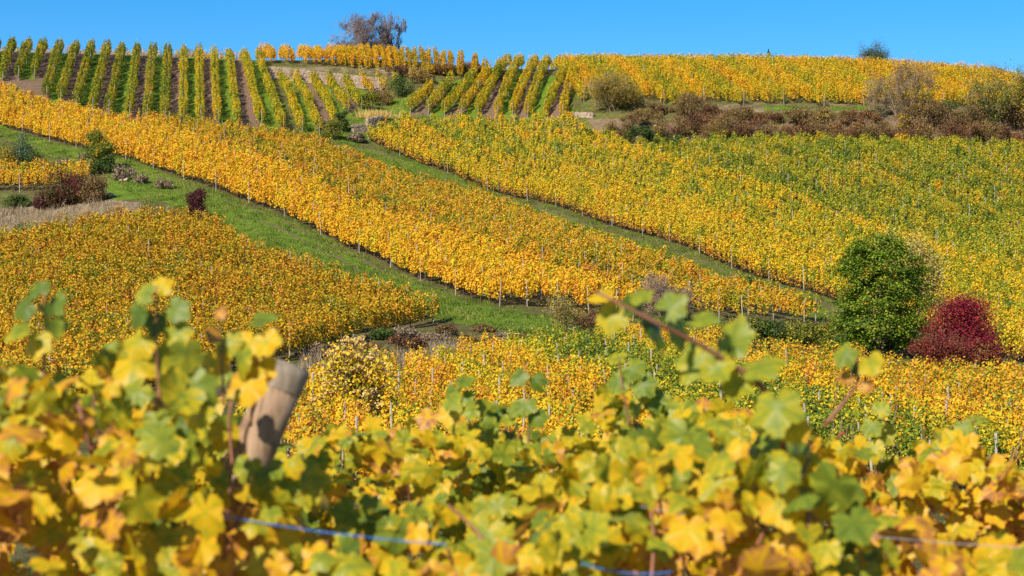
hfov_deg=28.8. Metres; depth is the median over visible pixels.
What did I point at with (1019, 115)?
bramble bush
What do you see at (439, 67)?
gully bush
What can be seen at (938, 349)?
crimson bush
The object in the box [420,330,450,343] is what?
scrub bush
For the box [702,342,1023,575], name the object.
grapevine
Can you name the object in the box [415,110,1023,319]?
vine row
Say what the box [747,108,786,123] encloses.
bramble bush
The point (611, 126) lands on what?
bramble bush
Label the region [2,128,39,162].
bank bush
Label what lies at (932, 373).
vine row
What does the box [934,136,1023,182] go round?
vine row
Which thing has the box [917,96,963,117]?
bramble bush
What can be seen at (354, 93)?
vine row
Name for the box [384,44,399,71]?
vine row
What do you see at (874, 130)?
bramble bush
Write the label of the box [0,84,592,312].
vine row
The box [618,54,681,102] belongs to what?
vine row
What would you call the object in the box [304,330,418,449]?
seedy shrub
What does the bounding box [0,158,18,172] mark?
vine row
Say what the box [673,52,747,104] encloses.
vine row
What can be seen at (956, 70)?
vine row
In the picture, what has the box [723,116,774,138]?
bramble bush
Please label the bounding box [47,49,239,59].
vine row
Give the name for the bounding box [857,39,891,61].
round tree
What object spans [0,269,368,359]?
vine row
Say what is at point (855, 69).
vine row
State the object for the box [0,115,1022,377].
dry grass
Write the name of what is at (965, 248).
vine row
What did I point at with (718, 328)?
vine row
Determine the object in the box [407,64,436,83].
gully bush
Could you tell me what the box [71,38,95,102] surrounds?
vine row
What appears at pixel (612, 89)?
yellow shrub
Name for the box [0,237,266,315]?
vine row
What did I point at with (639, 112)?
bramble bush
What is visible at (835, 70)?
vine row
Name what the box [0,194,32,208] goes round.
green bush
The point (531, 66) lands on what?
vine row
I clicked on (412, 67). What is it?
vine row
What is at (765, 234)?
vine row
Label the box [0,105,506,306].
vine row
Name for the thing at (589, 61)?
vine row
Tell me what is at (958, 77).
vine row
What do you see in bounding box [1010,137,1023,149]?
vine row
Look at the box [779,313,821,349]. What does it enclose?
hedge bush
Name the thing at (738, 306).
vine row
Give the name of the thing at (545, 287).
vine row
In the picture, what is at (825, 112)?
bramble bush
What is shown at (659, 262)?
vine row
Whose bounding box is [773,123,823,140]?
bramble bush
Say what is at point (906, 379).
vine row
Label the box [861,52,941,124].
bare tree
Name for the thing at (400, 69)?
gully bush
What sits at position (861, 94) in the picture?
vine row
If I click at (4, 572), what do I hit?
grapevine
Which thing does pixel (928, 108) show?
bramble bush
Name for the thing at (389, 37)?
bare tree
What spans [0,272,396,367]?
vine row
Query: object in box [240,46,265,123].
vine row
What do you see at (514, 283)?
vine row
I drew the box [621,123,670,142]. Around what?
bramble bush
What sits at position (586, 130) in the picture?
bramble bush
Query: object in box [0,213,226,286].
vine row
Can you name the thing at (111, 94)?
vine row
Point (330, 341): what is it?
scrub bush
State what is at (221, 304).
vine row
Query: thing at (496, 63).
vine row
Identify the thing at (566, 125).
vine row
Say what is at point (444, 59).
vine row
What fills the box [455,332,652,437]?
vine row
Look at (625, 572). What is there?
blue twine
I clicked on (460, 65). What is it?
vine row
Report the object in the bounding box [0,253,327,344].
vine row
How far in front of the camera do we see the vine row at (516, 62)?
259.04 m
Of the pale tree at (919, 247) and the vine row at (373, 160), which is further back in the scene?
the vine row at (373, 160)
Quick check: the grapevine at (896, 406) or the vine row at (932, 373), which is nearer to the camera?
the grapevine at (896, 406)
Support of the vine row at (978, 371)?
on the hillside terrain at (26, 81)
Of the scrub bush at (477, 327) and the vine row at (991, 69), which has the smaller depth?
the scrub bush at (477, 327)
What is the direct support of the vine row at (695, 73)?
on the hillside terrain at (26, 81)
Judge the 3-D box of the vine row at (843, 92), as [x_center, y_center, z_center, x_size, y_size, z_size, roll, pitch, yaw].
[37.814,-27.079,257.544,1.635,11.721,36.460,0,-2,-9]
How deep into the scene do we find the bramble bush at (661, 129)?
232.93 m
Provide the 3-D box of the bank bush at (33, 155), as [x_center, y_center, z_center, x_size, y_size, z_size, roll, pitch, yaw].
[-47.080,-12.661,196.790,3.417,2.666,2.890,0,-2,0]
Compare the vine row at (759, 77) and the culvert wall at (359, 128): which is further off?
the vine row at (759, 77)
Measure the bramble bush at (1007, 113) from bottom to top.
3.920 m
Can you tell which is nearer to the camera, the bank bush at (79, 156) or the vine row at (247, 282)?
the vine row at (247, 282)
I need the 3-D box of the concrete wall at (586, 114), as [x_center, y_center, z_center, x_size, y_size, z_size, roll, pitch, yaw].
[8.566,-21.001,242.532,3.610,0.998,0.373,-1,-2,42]
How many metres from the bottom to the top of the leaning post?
1.888 m
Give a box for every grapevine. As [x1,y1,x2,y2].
[0,276,510,575]
[0,341,118,575]
[0,384,28,575]
[0,384,346,575]
[197,365,629,575]
[323,289,872,575]
[503,351,917,575]
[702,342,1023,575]
[785,400,1023,575]
[812,378,911,563]
[943,427,1023,545]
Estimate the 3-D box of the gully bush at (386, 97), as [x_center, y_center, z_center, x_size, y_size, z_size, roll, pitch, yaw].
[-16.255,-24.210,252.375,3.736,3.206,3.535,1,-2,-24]
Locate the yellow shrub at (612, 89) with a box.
[577,60,651,112]
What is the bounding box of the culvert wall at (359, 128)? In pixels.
[350,124,371,132]
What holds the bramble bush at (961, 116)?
on the hillside terrain at (26, 81)
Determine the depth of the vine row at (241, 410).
55.29 m
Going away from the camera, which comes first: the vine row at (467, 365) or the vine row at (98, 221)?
the vine row at (467, 365)
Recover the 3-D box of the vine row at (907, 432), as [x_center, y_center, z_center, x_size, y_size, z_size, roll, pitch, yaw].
[6.035,3.587,72.330,1.152,5.300,50.115,0,-2,-9]
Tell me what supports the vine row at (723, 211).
on the hillside terrain at (26, 81)
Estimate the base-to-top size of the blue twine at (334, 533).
0.074 m
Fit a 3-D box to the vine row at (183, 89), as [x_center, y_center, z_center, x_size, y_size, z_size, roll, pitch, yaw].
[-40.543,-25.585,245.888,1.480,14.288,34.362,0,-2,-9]
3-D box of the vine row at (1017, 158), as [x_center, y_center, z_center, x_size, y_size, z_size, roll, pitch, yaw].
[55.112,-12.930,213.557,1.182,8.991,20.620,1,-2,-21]
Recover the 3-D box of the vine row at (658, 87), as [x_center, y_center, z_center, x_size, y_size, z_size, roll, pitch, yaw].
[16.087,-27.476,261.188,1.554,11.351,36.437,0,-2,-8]
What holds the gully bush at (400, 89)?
on the hillside terrain at (26, 81)
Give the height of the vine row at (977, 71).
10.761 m
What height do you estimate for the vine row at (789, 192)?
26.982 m
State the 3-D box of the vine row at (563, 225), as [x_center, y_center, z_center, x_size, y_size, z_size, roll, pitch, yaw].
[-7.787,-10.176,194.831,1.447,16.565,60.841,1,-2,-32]
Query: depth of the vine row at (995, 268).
165.39 m
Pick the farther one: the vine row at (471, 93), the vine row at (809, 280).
the vine row at (471, 93)
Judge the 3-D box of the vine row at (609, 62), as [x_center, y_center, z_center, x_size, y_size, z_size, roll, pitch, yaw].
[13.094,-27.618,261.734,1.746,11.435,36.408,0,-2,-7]
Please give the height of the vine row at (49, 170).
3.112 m
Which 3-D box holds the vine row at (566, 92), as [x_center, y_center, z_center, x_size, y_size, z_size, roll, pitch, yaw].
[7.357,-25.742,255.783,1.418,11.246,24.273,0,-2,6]
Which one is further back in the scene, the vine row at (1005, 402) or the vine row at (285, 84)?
the vine row at (285, 84)
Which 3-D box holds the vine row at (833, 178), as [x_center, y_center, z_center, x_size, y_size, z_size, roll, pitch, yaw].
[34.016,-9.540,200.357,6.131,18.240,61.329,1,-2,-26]
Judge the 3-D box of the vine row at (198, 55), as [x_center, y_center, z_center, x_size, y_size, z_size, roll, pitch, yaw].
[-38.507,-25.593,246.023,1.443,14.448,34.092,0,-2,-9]
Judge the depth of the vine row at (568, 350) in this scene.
66.05 m
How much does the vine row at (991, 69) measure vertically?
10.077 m
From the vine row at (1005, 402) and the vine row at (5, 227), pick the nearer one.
the vine row at (1005, 402)
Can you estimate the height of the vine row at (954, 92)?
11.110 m
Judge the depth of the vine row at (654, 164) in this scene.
201.47 m
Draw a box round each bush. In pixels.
[0,144,18,167]
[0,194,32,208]
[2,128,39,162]
[17,146,50,169]
[29,165,93,206]
[30,192,61,209]
[38,160,57,170]
[54,157,74,166]
[76,152,91,163]
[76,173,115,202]
[91,153,114,173]
[183,188,212,219]
[292,342,326,356]
[317,118,345,139]
[322,344,355,358]
[324,334,357,344]
[332,109,350,130]
[346,132,367,142]
[356,342,391,353]
[359,89,379,109]
[368,327,396,339]
[371,85,398,105]
[385,64,409,76]
[385,74,417,96]
[385,329,428,349]
[387,325,421,338]
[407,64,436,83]
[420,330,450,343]
[430,62,456,73]
[433,323,458,335]
[447,334,479,344]
[463,60,481,71]
[471,322,496,331]
[485,332,506,341]
[509,330,535,343]
[536,287,597,333]
[565,304,615,336]
[578,127,610,141]
[602,118,642,138]
[618,107,663,124]
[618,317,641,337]
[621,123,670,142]
[644,101,674,114]
[646,115,701,137]
[649,133,689,152]
[668,92,715,116]
[668,111,724,133]
[694,103,740,118]
[697,110,755,138]
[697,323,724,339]
[721,104,754,121]
[721,313,772,348]
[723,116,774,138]
[746,121,797,139]
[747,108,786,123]
[754,313,793,348]
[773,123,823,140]
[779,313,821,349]
[782,104,820,125]
[798,115,845,140]
[806,314,845,348]
[808,105,854,123]
[828,118,878,141]
[829,326,871,350]
[838,107,880,123]
[854,117,895,140]
[882,117,932,141]
[886,91,954,131]
[901,96,941,115]
[903,328,980,372]
[908,119,960,142]
[915,289,1009,364]
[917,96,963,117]
[936,100,991,131]
[936,118,985,143]
[951,95,1004,122]
[962,119,1017,144]
[967,338,1004,371]
[983,120,1023,145]
[991,96,1023,123]
[993,91,1023,130]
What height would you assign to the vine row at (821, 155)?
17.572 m
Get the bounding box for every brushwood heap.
[106,163,139,179]
[132,174,150,183]
[154,177,173,188]
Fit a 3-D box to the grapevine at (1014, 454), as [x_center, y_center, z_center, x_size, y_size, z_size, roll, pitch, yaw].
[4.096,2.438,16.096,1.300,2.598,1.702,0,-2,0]
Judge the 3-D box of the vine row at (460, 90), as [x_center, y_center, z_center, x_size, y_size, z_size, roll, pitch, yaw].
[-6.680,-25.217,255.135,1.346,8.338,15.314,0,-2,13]
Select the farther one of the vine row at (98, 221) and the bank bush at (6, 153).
the bank bush at (6, 153)
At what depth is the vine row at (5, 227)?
156.11 m
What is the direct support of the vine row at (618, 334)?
on the hillside terrain at (26, 81)
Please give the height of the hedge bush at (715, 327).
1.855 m
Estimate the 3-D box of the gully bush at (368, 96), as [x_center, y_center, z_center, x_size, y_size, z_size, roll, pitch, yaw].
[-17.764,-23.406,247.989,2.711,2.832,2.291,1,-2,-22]
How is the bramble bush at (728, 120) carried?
on the hillside terrain at (26, 81)
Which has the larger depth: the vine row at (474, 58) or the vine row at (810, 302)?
the vine row at (474, 58)
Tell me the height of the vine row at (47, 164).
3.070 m
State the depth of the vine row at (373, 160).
197.93 m
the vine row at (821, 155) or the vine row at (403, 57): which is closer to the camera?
the vine row at (821, 155)
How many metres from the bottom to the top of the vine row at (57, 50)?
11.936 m
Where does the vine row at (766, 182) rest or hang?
on the hillside terrain at (26, 81)
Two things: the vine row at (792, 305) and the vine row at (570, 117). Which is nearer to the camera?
the vine row at (792, 305)
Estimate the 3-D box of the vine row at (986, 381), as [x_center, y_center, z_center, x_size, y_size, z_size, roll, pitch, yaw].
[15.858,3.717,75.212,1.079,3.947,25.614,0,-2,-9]
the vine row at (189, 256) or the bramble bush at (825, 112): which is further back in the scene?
the bramble bush at (825, 112)
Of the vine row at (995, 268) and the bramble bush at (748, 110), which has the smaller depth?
the vine row at (995, 268)
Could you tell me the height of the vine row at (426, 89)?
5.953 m
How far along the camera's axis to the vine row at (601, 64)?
260.94 m
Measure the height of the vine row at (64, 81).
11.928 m
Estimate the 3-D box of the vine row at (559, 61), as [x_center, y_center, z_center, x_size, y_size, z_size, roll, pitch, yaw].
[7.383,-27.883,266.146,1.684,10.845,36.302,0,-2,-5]
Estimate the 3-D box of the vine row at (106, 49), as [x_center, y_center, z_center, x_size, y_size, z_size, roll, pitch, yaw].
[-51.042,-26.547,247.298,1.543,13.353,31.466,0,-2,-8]
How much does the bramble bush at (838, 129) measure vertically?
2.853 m
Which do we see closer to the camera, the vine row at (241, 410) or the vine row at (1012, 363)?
the vine row at (241, 410)
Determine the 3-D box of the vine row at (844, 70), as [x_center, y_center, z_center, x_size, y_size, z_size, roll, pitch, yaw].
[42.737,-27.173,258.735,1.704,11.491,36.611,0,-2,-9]
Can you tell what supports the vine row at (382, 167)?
on the hillside terrain at (26, 81)
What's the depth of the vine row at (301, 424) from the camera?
51.47 m
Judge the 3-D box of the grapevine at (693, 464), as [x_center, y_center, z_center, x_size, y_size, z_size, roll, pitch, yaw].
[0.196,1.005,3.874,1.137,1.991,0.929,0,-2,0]
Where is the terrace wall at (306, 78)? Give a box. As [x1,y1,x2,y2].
[268,66,382,89]
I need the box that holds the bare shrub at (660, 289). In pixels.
[639,270,705,317]
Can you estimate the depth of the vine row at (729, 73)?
253.48 m
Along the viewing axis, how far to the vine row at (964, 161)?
210.68 m
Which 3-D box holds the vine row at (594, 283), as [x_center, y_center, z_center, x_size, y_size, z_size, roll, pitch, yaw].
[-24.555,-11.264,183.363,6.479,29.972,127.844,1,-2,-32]
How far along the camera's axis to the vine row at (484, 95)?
257.57 m
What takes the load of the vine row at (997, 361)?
on the hillside terrain at (26, 81)
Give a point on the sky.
(986, 32)
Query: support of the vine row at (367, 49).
on the hillside terrain at (26, 81)
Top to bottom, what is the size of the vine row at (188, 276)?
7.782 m
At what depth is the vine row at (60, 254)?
145.26 m
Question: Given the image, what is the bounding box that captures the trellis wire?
[640,506,1017,547]
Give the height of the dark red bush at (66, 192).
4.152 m
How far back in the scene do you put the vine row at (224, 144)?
173.12 m
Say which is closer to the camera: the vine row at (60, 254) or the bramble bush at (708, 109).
the vine row at (60, 254)
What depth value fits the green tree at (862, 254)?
111.46 m
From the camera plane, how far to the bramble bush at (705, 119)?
233.34 m
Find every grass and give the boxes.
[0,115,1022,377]
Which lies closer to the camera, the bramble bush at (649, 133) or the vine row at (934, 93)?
the bramble bush at (649, 133)
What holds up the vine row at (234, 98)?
on the hillside terrain at (26, 81)
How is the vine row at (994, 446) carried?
on the hillside terrain at (26, 81)
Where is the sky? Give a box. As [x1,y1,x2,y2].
[0,0,1023,81]
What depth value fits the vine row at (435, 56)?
266.45 m
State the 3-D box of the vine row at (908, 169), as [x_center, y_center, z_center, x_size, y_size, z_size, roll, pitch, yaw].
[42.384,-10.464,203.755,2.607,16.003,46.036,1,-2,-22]
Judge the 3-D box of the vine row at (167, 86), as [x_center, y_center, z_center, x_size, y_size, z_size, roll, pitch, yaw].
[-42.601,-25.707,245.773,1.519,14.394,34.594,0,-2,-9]
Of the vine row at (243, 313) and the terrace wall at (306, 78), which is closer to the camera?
the vine row at (243, 313)
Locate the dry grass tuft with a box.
[350,107,403,118]
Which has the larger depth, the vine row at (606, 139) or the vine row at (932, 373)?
the vine row at (606, 139)
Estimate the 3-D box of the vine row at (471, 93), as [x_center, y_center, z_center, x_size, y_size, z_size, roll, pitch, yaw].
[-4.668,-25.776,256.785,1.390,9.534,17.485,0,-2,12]
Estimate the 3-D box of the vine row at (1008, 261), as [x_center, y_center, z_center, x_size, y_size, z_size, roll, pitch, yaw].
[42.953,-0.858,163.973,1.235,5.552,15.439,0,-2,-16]
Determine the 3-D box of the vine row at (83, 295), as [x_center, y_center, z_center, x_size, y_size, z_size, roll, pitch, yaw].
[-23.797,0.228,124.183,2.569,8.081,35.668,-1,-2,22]
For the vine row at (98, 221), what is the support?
on the hillside terrain at (26, 81)
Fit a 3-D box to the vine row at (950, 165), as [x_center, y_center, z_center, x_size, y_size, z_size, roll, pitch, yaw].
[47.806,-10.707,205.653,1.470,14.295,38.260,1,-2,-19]
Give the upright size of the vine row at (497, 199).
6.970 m
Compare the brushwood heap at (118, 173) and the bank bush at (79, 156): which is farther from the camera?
the bank bush at (79, 156)
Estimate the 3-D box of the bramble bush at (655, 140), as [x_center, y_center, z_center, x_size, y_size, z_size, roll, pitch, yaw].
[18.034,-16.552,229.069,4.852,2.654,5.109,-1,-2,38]
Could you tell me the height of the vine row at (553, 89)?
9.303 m
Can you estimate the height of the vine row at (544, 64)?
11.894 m
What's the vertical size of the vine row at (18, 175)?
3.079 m
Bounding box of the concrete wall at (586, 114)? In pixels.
[572,112,594,117]
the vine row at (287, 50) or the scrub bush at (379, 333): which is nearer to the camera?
the scrub bush at (379, 333)
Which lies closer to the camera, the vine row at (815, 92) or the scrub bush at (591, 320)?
the scrub bush at (591, 320)
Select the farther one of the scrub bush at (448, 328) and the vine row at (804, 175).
the vine row at (804, 175)
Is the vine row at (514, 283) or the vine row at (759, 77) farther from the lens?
the vine row at (759, 77)
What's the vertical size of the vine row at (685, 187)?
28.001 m
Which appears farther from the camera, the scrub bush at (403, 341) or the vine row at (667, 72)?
the vine row at (667, 72)
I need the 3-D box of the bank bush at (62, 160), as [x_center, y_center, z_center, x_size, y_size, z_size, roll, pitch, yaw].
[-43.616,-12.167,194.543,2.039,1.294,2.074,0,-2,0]
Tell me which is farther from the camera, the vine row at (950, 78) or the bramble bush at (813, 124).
the vine row at (950, 78)
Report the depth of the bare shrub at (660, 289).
131.90 m
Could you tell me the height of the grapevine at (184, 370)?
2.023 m
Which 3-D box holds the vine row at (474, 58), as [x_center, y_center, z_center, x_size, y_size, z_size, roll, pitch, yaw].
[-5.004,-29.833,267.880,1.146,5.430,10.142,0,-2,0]
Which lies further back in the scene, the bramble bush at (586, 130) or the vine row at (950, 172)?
the bramble bush at (586, 130)
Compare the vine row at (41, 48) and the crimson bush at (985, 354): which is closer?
the crimson bush at (985, 354)
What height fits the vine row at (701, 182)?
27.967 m
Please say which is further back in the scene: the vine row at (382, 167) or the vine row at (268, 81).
the vine row at (268, 81)
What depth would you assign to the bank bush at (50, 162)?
193.72 m
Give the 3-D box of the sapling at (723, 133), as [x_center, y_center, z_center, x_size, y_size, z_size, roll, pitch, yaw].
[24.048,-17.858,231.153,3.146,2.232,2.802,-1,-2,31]
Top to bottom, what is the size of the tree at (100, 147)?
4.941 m
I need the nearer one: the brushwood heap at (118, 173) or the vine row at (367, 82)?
the brushwood heap at (118, 173)
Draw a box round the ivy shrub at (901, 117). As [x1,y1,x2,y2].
[897,112,910,129]
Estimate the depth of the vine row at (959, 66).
261.50 m
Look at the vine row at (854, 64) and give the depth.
259.33 m
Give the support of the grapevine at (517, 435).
on the hillside terrain at (26, 81)
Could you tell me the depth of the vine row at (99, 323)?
117.42 m
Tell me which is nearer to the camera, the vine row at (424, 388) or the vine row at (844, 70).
the vine row at (424, 388)
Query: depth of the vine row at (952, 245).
172.61 m
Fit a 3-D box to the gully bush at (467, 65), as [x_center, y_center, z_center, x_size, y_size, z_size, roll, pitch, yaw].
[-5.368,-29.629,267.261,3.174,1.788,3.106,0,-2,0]
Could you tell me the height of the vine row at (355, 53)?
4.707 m
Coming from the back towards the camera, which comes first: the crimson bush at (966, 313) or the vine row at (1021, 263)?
the vine row at (1021, 263)
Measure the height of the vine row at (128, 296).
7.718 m
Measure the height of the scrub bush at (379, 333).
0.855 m
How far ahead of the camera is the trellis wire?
3.84 m
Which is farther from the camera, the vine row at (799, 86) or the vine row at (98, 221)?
the vine row at (799, 86)
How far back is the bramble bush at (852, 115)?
231.28 m
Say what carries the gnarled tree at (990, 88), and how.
on the hillside terrain at (26, 81)
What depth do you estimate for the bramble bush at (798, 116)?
232.41 m
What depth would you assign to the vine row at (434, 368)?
62.13 m
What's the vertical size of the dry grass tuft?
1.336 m
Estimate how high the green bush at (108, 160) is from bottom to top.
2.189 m
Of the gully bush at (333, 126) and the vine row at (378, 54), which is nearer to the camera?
the gully bush at (333, 126)
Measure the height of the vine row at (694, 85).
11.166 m
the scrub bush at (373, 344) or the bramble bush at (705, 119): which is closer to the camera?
the scrub bush at (373, 344)
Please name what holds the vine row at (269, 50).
on the hillside terrain at (26, 81)
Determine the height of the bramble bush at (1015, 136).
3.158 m
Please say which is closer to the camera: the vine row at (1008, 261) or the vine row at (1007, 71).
the vine row at (1008, 261)
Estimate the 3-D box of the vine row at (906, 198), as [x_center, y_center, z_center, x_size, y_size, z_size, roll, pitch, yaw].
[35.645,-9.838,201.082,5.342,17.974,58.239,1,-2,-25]
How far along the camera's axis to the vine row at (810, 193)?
195.19 m
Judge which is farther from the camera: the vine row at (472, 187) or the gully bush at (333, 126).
the gully bush at (333, 126)
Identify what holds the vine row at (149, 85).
on the hillside terrain at (26, 81)
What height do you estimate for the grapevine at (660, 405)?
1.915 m
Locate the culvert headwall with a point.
(374, 120)
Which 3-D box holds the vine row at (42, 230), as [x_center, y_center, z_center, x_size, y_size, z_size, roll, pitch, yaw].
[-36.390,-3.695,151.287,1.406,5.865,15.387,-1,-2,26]
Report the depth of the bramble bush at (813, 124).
228.21 m
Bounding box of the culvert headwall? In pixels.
[365,116,383,126]
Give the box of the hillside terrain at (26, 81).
[0,51,1023,575]
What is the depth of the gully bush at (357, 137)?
231.12 m
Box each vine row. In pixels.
[0,35,16,79]
[0,45,241,59]
[0,78,621,304]
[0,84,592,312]
[0,91,562,303]
[0,99,533,305]
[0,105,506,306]
[0,157,91,176]
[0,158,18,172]
[0,161,91,187]
[0,164,90,192]
[0,203,152,257]
[0,203,170,265]
[0,204,126,254]
[0,204,189,267]
[0,206,96,249]
[0,208,206,273]
[0,211,67,245]
[0,212,219,281]
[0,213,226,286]
[0,218,37,243]
[0,222,234,294]
[0,223,238,300]
[0,224,8,239]
[0,232,247,304]
[0,232,252,309]
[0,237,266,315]
[0,240,281,326]
[0,247,296,330]
[0,251,314,336]
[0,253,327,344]
[0,257,342,348]
[0,268,350,353]
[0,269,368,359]
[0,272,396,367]
[0,282,412,370]
[0,288,425,391]
[0,289,439,394]
[1,273,384,362]
[14,36,32,80]
[30,36,48,78]
[41,36,64,96]
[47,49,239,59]
[56,39,80,99]
[57,97,636,318]
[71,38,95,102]
[88,38,111,106]
[103,40,125,114]
[125,39,141,114]
[136,107,667,301]
[142,42,157,114]
[159,41,171,114]
[169,110,688,317]
[177,43,188,121]
[194,42,205,116]
[197,113,724,316]
[209,45,221,121]
[221,117,745,314]
[225,47,241,121]
[234,404,246,424]
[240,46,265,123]
[240,122,773,319]
[254,47,286,125]
[258,42,276,61]
[259,123,808,324]
[275,351,339,478]
[276,67,304,131]
[276,125,820,321]
[277,44,295,63]
[290,66,322,133]
[293,127,609,247]
[294,44,315,64]
[303,362,386,498]
[310,68,338,121]
[311,129,584,234]
[312,45,329,65]
[324,41,343,64]
[325,69,350,109]
[337,44,351,65]
[341,362,450,484]
[342,70,364,109]
[345,44,361,66]
[357,42,372,66]
[358,65,374,91]
[360,151,565,224]
[366,123,1023,361]
[371,43,387,69]
[373,346,508,461]
[375,66,387,87]
[377,121,1023,358]
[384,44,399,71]
[384,118,1023,330]
[390,164,546,216]
[393,115,1023,322]
[398,46,414,69]
[401,110,1023,324]
[401,342,571,470]
[406,77,433,113]
[408,64,414,81]
[411,46,427,69]
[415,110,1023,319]
[419,171,532,214]
[422,62,429,75]
[424,46,440,73]
[426,70,454,114]
[430,113,1023,315]
[430,342,615,451]
[439,47,454,73]
[441,67,476,111]
[444,112,1023,305]
[445,178,510,207]
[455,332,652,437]
[456,49,464,78]
[456,109,1023,301]
[458,60,491,114]
[467,181,490,196]
[471,51,478,74]
[474,53,511,111]
[477,111,1023,293]
[480,327,673,423]
[481,58,488,72]
[494,53,524,112]
[494,55,500,79]
[494,112,662,164]
[504,329,810,442]
[510,54,538,116]
[513,112,618,140]
[523,54,551,117]
[526,324,879,482]
[532,109,579,122]
[543,64,566,118]
[548,321,942,467]
[549,53,587,101]
[559,56,579,115]
[565,52,598,99]
[572,321,1009,486]
[573,52,610,91]
[583,54,622,104]
[593,51,640,103]
[594,323,1023,469]
[602,52,653,101]
[609,53,667,103]
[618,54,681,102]
[621,317,1023,460]
[630,51,692,95]
[635,135,784,203]
[642,53,706,99]
[650,53,719,100]
[654,133,1023,264]
[658,320,1023,436]
[662,53,732,100]
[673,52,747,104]
[673,136,1023,262]
[685,52,759,99]
[685,326,1023,433]
[691,132,1023,258]
[697,53,773,103]
[706,53,784,103]
[706,325,722,346]
[710,132,1023,253]
[720,52,798,99]
[731,131,1022,251]
[734,270,780,310]
[735,54,812,103]
[743,52,826,106]
[753,130,1023,245]
[755,52,838,103]
[765,53,853,105]
[772,332,1023,414]
[774,131,1023,239]
[781,54,864,102]
[788,52,878,99]
[795,130,1023,236]
[799,54,893,101]
[811,55,905,100]
[816,132,1023,231]
[819,335,1023,408]
[824,56,919,99]
[833,54,932,100]
[837,133,1023,222]
[845,55,946,107]
[858,132,1023,215]
[859,56,958,102]
[866,56,971,105]
[877,57,984,103]
[879,133,1023,208]
[887,219,1023,267]
[891,58,997,101]
[894,132,1023,199]
[902,58,1012,102]
[911,354,1023,404]
[915,59,1016,93]
[915,134,1023,191]
[918,230,1023,291]
[928,61,1014,92]
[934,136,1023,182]
[939,62,1016,86]
[940,355,1023,395]
[951,134,1023,173]
[955,241,1023,281]
[959,60,1022,85]
[971,62,1017,81]
[971,356,1023,387]
[972,134,1023,165]
[984,248,1023,273]
[987,65,1023,81]
[991,136,1023,157]
[1002,356,1022,369]
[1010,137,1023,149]
[1012,251,1023,270]
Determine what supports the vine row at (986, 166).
on the hillside terrain at (26, 81)
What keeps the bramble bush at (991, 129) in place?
on the hillside terrain at (26, 81)
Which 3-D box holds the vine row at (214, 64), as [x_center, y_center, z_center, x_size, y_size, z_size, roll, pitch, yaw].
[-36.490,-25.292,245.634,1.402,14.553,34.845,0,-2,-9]
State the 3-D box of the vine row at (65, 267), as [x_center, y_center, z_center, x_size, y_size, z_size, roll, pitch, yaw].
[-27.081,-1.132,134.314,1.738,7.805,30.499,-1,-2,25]
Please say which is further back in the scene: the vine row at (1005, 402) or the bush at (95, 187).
the bush at (95, 187)
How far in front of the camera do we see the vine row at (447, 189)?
201.04 m
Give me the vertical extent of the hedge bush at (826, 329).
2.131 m
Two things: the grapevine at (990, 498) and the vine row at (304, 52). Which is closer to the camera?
the grapevine at (990, 498)
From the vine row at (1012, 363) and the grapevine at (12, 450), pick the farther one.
the vine row at (1012, 363)
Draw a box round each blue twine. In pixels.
[222,515,447,544]
[581,563,671,574]
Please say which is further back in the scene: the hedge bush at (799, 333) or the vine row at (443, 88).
the vine row at (443, 88)
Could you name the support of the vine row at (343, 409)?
on the hillside terrain at (26, 81)
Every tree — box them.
[76,127,119,172]
[329,11,392,58]
[370,9,406,59]
[817,227,947,356]
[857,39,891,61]
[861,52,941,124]
[868,220,953,325]
[958,59,1023,127]
[1009,72,1023,114]
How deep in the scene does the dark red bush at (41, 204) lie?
174.65 m
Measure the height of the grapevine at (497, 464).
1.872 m
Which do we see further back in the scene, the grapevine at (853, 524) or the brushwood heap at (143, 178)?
the brushwood heap at (143, 178)
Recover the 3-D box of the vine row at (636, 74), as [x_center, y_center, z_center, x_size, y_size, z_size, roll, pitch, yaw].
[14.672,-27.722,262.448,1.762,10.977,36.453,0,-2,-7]
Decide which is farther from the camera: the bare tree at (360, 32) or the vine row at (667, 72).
the bare tree at (360, 32)
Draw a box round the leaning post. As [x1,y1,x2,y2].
[212,356,309,561]
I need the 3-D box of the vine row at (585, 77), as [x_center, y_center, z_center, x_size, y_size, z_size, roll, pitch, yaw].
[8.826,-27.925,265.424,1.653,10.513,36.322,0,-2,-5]
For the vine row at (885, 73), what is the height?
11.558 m
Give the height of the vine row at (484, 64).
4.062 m
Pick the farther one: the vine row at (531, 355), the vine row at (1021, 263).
the vine row at (1021, 263)
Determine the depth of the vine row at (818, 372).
62.17 m
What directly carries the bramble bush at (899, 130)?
on the hillside terrain at (26, 81)
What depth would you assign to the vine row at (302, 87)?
242.50 m
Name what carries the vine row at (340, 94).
on the hillside terrain at (26, 81)
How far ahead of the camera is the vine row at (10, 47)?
250.81 m
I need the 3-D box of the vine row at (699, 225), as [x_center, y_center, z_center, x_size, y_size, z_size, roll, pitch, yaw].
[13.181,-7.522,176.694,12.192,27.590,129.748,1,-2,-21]
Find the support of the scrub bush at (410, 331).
on the hillside terrain at (26, 81)
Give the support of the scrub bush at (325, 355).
on the hillside terrain at (26, 81)
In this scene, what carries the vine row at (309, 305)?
on the hillside terrain at (26, 81)
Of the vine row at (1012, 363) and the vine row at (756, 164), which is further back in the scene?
the vine row at (756, 164)
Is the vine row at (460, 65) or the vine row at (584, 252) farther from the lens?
the vine row at (460, 65)

